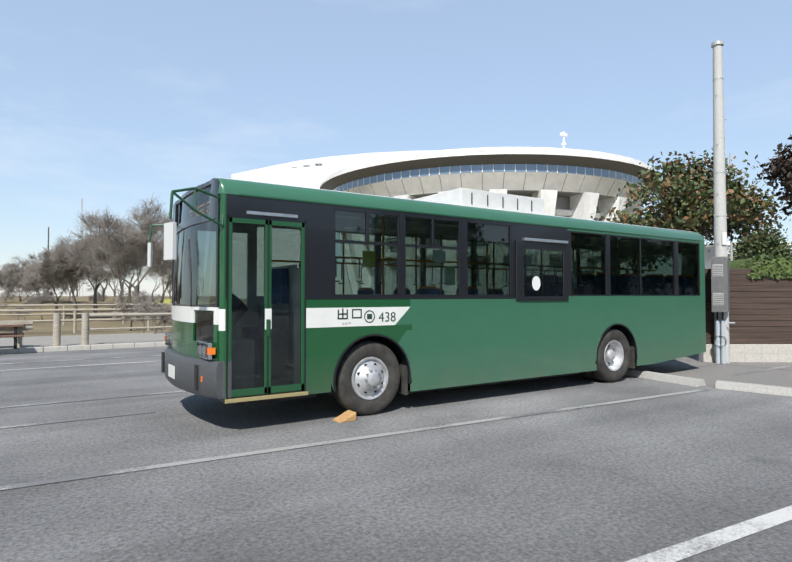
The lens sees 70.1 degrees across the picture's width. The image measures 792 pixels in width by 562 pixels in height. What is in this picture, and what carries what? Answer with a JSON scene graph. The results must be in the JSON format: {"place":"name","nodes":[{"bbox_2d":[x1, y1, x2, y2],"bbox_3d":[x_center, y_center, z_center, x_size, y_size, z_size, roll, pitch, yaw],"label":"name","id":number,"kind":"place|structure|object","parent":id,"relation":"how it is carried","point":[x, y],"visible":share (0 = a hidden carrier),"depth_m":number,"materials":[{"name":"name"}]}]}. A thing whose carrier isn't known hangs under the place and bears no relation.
{"place":"outdoors","nodes":[
{"label":"outdoors","id":0,"kind":"place"},
{"bbox_2d":[0,296,171,336],"bbox_3d":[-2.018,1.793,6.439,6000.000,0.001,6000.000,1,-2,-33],"label":"ground","id":1,"kind":"structure","parent":0,"point":[42,328],"depth_m":29.82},
{"bbox_2d":[0,271,13,287],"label":"tree","id":2,"kind":"object","parent":1,"relation":"on","point":[1,276],"visible":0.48,"depth_m":51.58,"materials":[{"name":"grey plant"}]},
{"bbox_2d":[0,290,19,302],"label":"shrub","id":3,"kind":"object","parent":1,"relation":"on","point":[8,296],"visible":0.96,"depth_m":43.98,"materials":[{"name":"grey plant"}]},
{"bbox_2d":[0,256,30,294],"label":"tree","id":4,"kind":"object","parent":1,"relation":"on","point":[10,266],"visible":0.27,"depth_m":90.36,"materials":[{"name":"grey plant"}]},
{"bbox_2d":[9,307,31,319],"bbox_3d":[-21.784,1.956,32.514,1.217,1.052,1.090,-1,-2,20],"label":"picnic table","id":5,"kind":"object","parent":1,"relation":"on","point":[20,312],"visible":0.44,"depth_m":32.53,"materials":[{"name":"brown wood"}]},
{"bbox_2d":[0,264,54,301],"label":"tree","id":6,"kind":"object","parent":1,"relation":"on","point":[10,273],"visible":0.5,"depth_m":46.54,"materials":[{"name":"grey plant"}]},
{"bbox_2d":[22,291,54,319],"bbox_3d":[-22.084,1.512,34.699,1.763,2.056,1.693,0,-2,-4],"label":"shrub","id":7,"kind":"object","parent":1,"relation":"on","point":[33,300],"visible":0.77,"depth_m":34.72,"materials":[{"name":"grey plant"}]},
{"bbox_2d":[15,270,77,303],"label":"tree","id":8,"kind":"object","parent":1,"relation":"on","point":[30,286],"visible":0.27,"depth_m":44.15,"materials":[{"name":"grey plant"}]},
{"bbox_2d":[26,241,96,318],"bbox_3d":[-23.096,-0.107,39.002,4.019,5.535,5.512,1,-2,-22],"label":"tree","id":9,"kind":"object","parent":1,"relation":"on","point":[59,259],"visible":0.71,"depth_m":38.36,"materials":[{"name":"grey plant"}]},
{"bbox_2d":[19,246,105,312],"bbox_3d":[-23.834,0.029,40.489,5.357,5.344,4.524,1,-2,-33],"label":"tree","id":10,"kind":"object","parent":1,"relation":"on","point":[49,278],"visible":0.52,"depth_m":39.50,"materials":[{"name":"grey plant"}]},
{"bbox_2d":[67,270,90,300],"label":"tree","id":11,"kind":"object","parent":1,"relation":"on","point":[69,297],"visible":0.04,"depth_m":60.34,"materials":[{"name":"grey plant"}]},
{"bbox_2d":[68,274,91,296],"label":"tree","id":12,"kind":"object","parent":1,"relation":"on","point":[80,286],"visible":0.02,"depth_m":100.48,"materials":[{"name":"grey plant"}]},
{"bbox_2d":[79,198,82,296],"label":"lattice mast","id":13,"kind":"object","parent":1,"relation":"on","point":[80,239],"visible":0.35,"depth_m":141.01,"materials":[{"name":"grey metal"}]},
{"bbox_2d":[0,332,170,353],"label":"kerb","id":14,"kind":"structure","parent":1,"relation":"on","point":[36,344],"depth_m":17.95,"materials":[{"name":"concrete"}]},
{"bbox_2d":[0,324,23,348],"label":"bench","id":15,"kind":"object","parent":14,"relation":"on","point":[14,335],"visible":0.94,"depth_m":15.80,"materials":[{"name":"black wood"}]},
{"bbox_2d":[0,303,171,347],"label":"rails","id":16,"kind":"object","parent":1,"relation":"on","point":[57,320],"visible":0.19,"depth_m":18.13,"materials":[{"name":"beige metal"}]},
{"bbox_2d":[0,297,171,317],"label":"dry grass","id":17,"kind":"structure","parent":1,"relation":"on","point":[80,300],"depth_m":45.34,"materials":[{"name":"yellow"}]},
{"bbox_2d":[87,294,103,301],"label":"shrub","id":18,"kind":"object","parent":1,"relation":"on","point":[91,297],"visible":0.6,"depth_m":50.07,"materials":[{"name":"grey plant"}]},
{"bbox_2d":[54,229,145,317],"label":"tree","id":19,"kind":"object","parent":1,"relation":"on","point":[95,289],"visible":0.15,"depth_m":42.38,"materials":[{"name":"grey plant"}]},
{"bbox_2d":[73,246,130,301],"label":"tree","id":20,"kind":"object","parent":1,"relation":"on","point":[103,294],"visible":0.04,"depth_m":54.35,"materials":[{"name":"grey plant"}]},
{"bbox_2d":[83,265,134,296],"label":"tree","id":21,"kind":"object","parent":1,"relation":"on","point":[112,278],"visible":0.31,"depth_m":99.28,"materials":[{"name":"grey plant"}]},
{"bbox_2d":[61,192,172,320],"bbox_3d":[-16.060,-1.524,35.561,7.936,8.183,6.474,0,-2,-3],"label":"tree","id":22,"kind":"object","parent":1,"relation":"on","point":[137,245],"visible":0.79,"depth_m":34.68,"materials":[{"name":"grey plant"}]},
{"bbox_2d":[68,216,171,317],"bbox_3d":[-19.452,-1.018,39.523,6.564,7.412,7.321,0,-2,6],"label":"tree","id":23,"kind":"object","parent":1,"relation":"on","point":[112,243],"visible":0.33,"depth_m":38.60,"materials":[{"name":"grey plant"}]},
{"bbox_2d":[111,287,152,330],"bbox_3d":[-12.154,1.260,25.996,1.319,2.102,2.344,-1,-2,35],"label":"shrub","id":24,"kind":"object","parent":1,"relation":"on","point":[137,300],"visible":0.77,"depth_m":25.84,"materials":[{"name":"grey plant"}]},
{"bbox_2d":[107,234,171,302],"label":"tree","id":25,"kind":"object","parent":1,"relation":"on","point":[129,289],"visible":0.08,"depth_m":51.77,"materials":[{"name":"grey plant"}]},
{"bbox_2d":[125,304,154,332],"bbox_3d":[-10.502,1.584,23.415,1.034,1.323,1.288,0,-2,15],"label":"shrub","id":26,"kind":"object","parent":1,"relation":"on","point":[141,310],"visible":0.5,"depth_m":23.30,"materials":[{"name":"grey plant"}]},
{"bbox_2d":[130,290,154,297],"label":"shrub","id":27,"kind":"object","parent":1,"relation":"on","point":[141,293],"visible":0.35,"depth_m":52.84,"materials":[{"name":"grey plant"}]},
{"bbox_2d":[135,294,163,324],"bbox_3d":[-13.614,1.552,31.035,1.889,1.777,1.427,-1,-2,39],"label":"shrub","id":28,"kind":"object","parent":1,"relation":"on","point":[159,295],"visible":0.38,"depth_m":31.07,"materials":[{"name":"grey plant"}]},
{"bbox_2d":[140,296,171,333],"bbox_3d":[-9.493,1.390,22.361,1.212,1.645,1.548,0,-2,-8],"label":"shrub","id":29,"kind":"object","parent":1,"relation":"on","point":[146,306],"visible":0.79,"depth_m":22.01,"materials":[{"name":"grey plant"}]},
{"bbox_2d":[140,240,171,306],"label":"tree","id":30,"kind":"object","parent":1,"relation":"on","point":[162,279],"visible":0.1,"depth_m":45.09,"materials":[{"name":"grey plant"}]},
{"bbox_2d":[144,268,171,295],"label":"tree","id":31,"kind":"object","parent":1,"relation":"on","point":[152,277],"visible":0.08,"depth_m":85.15,"materials":[{"name":"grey plant"}]},
{"bbox_2d":[145,304,171,331],"bbox_3d":[-9.612,1.576,23.122,1.206,1.320,1.116,0,-2,13],"label":"shrub","id":32,"kind":"object","parent":1,"relation":"on","point":[161,320],"visible":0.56,"depth_m":23.13,"materials":[{"name":"grey plant"}]},
{"bbox_2d":[147,261,171,298],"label":"tree","id":33,"kind":"object","parent":1,"relation":"on","point":[165,282],"visible":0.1,"depth_m":60.11,"materials":[{"name":"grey plant"}]},
{"bbox_2d":[319,147,656,221],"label":"stadium","id":34,"kind":"object","parent":1,"relation":"on","point":[573,183],"visible":0.27,"depth_m":163.24,"materials":[{"name":"grey concrete"}]},
{"bbox_2d":[231,151,426,188],"bbox_3d":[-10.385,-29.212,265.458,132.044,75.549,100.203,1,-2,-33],"label":"stadium roof","id":35,"kind":"structure","parent":34,"relation":"on","point":[313,173],"depth_m":266.61,"materials":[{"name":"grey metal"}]},
{"bbox_2d":[560,131,566,147],"bbox_3d":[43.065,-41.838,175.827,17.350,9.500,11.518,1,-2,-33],"label":"stadium mast","id":36,"kind":"object","parent":34,"relation":"on","point":[564,135],"visible":0.62,"depth_m":175.31,"materials":[{"name":"white metal"}]},
{"bbox_2d":[0,346,791,561],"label":"asphalt road","id":37,"kind":"structure","parent":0,"point":[622,481],"depth_m":5.17,"materials":[{"name":"grey asphalt"}]},
{"bbox_2d":[333,410,355,422],"bbox_3d":[-0.673,1.759,7.340,0.244,0.107,0.220,1,-2,-33],"label":"chock","id":38,"kind":"object","parent":37,"relation":"on","point":[348,415],"visible":0.98,"depth_m":7.30,"materials":[{"name":"wood"}]},
{"bbox_2d":[0,355,791,561],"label":"road lines","id":39,"kind":"object","parent":37,"relation":"on","point":[690,547],"visible":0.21,"depth_m":4.98,"materials":[{"name":"white paint"}]},
{"bbox_2d":[171,178,705,402],"bbox_3d":[1.605,0.245,10.369,10.670,2.740,2.500,1,-2,-33],"label":"bus body","id":40,"kind":"object","parent":37,"relation":"on","point":[459,342],"visible":0.56,"depth_m":8.52,"materials":[{"name":"green metal"}]},
{"bbox_2d":[147,187,223,266],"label":"side mirrors","id":41,"kind":"object","parent":40,"relation":"attached to","point":[169,240],"visible":0.9,"depth_m":6.11,"materials":[{"name":"white plastic"}]},
{"bbox_2d":[161,239,215,389],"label":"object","id":42,"kind":"object","parent":40,"relation":"attached to","point":[206,350],"visible":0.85,"depth_m":6.99,"materials":[{"name":"black plastic"}]},
{"bbox_2d":[165,346,231,398],"bbox_3d":[-2.757,1.164,7.466,0.399,0.420,2.490,1,-2,-33],"label":"bumper cover","id":43,"kind":"object","parent":40,"relation":"attached to","point":[211,383],"visible":0.79,"depth_m":6.62,"materials":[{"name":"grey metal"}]},
{"bbox_2d":[379,312,395,321],"bbox_3d":[-0.120,0.491,7.719,0.277,0.133,0.001,1,-2,-33],"label":"bus number","id":44,"kind":"object","parent":40,"relation":"attached to","point":[382,317],"visible":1,"depth_m":7.72,"materials":[{"name":"black paint"}]},
{"bbox_2d":[265,276,539,328],"bbox_3d":[0.822,0.087,8.355,5.737,1.070,0.075,1,-2,-33],"label":"white stripe","id":45,"kind":"object","parent":40,"relation":"attached to","point":[327,317],"visible":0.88,"depth_m":7.43,"materials":[{"name":"white paint"}]},
{"bbox_2d":[364,310,374,322],"bbox_3d":[-0.354,0.477,7.565,0.170,0.170,0.001,1,-2,-33],"label":"bus emblem","id":46,"kind":"object","parent":45,"relation":"attached to","point":[369,316],"visible":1,"depth_m":7.56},
{"bbox_2d":[216,327,610,404],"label":"trim","id":47,"kind":"structure","parent":40,"relation":"attached to","point":[287,398],"depth_m":8.26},
{"bbox_2d":[175,185,698,389],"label":"bus windows","id":48,"kind":"structure","parent":40,"relation":"in","point":[364,269],"depth_m":7.69,"materials":[{"name":"black glass"}]},
{"bbox_2d":[218,177,703,240],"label":"bus roof","id":49,"kind":"structure","parent":40,"relation":"attached to","point":[231,186],"depth_m":8.15,"materials":[{"name":"green metal"}]},
{"bbox_2d":[223,194,700,403],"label":"window frames","id":50,"kind":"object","parent":40,"relation":"attached to","point":[268,388],"depth_m":7.05,"materials":[{"name":"black metal"}]},
{"bbox_2d":[332,328,629,414],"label":"bus wheels","id":51,"kind":"object","parent":40,"relation":"attached to","point":[367,381],"visible":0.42,"depth_m":7.70,"materials":[{"name":"black rubber"}]},
{"bbox_2d":[331,321,637,391],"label":"wheel arches","id":52,"kind":"structure","parent":40,"relation":"attached to","point":[398,344],"depth_m":7.89,"materials":[{"name":"green metal"}]},
{"bbox_2d":[397,346,634,394],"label":"mud flaps","id":53,"kind":"object","parent":40,"relation":"attached to","point":[403,387],"visible":0.17,"depth_m":8.02,"materials":[{"name":"black rubber"}]},
{"bbox_2d":[515,240,568,300],"bbox_3d":[2.455,-0.162,9.426,1.260,0.975,0.032,1,-2,-33],"label":"window frame","id":54,"kind":"structure","parent":40,"relation":"attached to","point":[520,245],"depth_m":9.30,"materials":[{"name":"black metal"}]},
{"bbox_2d":[615,147,791,251],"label":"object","id":55,"kind":"object","parent":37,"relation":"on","point":[684,194],"visible":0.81,"depth_m":19.98,"materials":[{"name":"green plant"}]},
{"bbox_2d":[630,354,791,386],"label":"sidewalk","id":56,"kind":"structure","parent":37,"relation":"on","point":[709,373],"depth_m":12.20,"materials":[{"name":"grey concrete"}]},
{"bbox_2d":[625,368,791,396],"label":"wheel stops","id":57,"kind":"object","parent":56,"relation":"on","point":[735,386],"visible":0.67,"depth_m":9.84,"materials":[{"name":"concrete"}]},
{"bbox_2d":[711,40,729,362],"bbox_3d":[7.887,-1.933,13.736,0.348,7.830,0.343,1,-2,-33],"label":"pole","id":58,"kind":"object","parent":56,"relation":"on","point":[719,188],"visible":0.79,"depth_m":13.68,"materials":[{"name":"white metal"}]},
{"bbox_2d":[722,232,726,244],"bbox_3d":[7.889,-1.022,13.552,0.100,0.300,0.010,0,-2,1],"label":"pole sign","id":59,"kind":"object","parent":58,"relation":"attached to","point":[724,238],"visible":1,"depth_m":13.55,"materials":[{"name":"white metal"}]},
{"bbox_2d":[711,256,734,363],"bbox_3d":[7.772,0.699,13.391,0.450,2.550,0.340,-1,-2,37],"label":"cabinet","id":60,"kind":"object","parent":56,"relation":"on","point":[720,291],"visible":0.96,"depth_m":13.36,"materials":[{"name":"grey metal"}]},
{"bbox_2d":[699,269,791,361],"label":"fence","id":61,"kind":"object","parent":56,"relation":"on","point":[760,312],"depth_m":13.82,"materials":[{"name":"wood"}]},
{"bbox_2d":[704,344,791,361],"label":"wall joints","id":62,"kind":"object","parent":61,"relation":"attached to","point":[761,353],"visible":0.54,"depth_m":13.74,"materials":[{"name":"grey concrete"}]},
{"bbox_2d":[729,153,732,260],"bbox_3d":[17.717,-2.197,29.809,0.800,9.200,0.140,1,-2,-33],"label":"mast","id":63,"kind":"object","parent":37,"relation":"on","point":[731,251],"visible":0.1,"depth_m":29.79,"materials":[{"name":"white metal"}]},
{"bbox_2d":[0,0,791,295],"label":"sky","id":64,"kind":"structure","parent":0,"point":[114,104],"materials":[{"name":"blue"}]},
{"bbox_2d":[414,188,543,214],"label":"building","id":65,"kind":"structure","parent":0,"point":[481,198],"depth_m":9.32,"materials":[{"name":"white concrete"}]},
{"bbox_2d":[590,201,686,230],"bbox_3d":[12.308,-1.619,29.410,5.218,4.890,6.418,1,-2,-33],"label":"tree","id":66,"kind":"object","parent":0,"point":[623,217],"visible":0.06,"depth_m":28.98,"materials":[{"name":"green plant"}]},
{"bbox_2d":[705,242,791,268],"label":"building","id":67,"kind":"structure","parent":0,"point":[709,254],"depth_m":87.41,"materials":[{"name":"white concrete"}]},
{"bbox_2d":[727,224,791,260],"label":"bush","id":68,"kind":"object","parent":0,"point":[744,249],"visible":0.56,"depth_m":34.80,"materials":[{"name":"green plant"}]},
{"bbox_2d":[729,253,791,279],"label":"hedge","id":69,"kind":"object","parent":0,"point":[735,264],"visible":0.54,"depth_m":13.83,"materials":[{"name":"green plant"}]},
{"bbox_2d":[752,134,791,218],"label":"red tree","id":70,"kind":"object","parent":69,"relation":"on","point":[781,169],"visible":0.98,"depth_m":20.17,"materials":[{"name":"red plant"}]}
]}

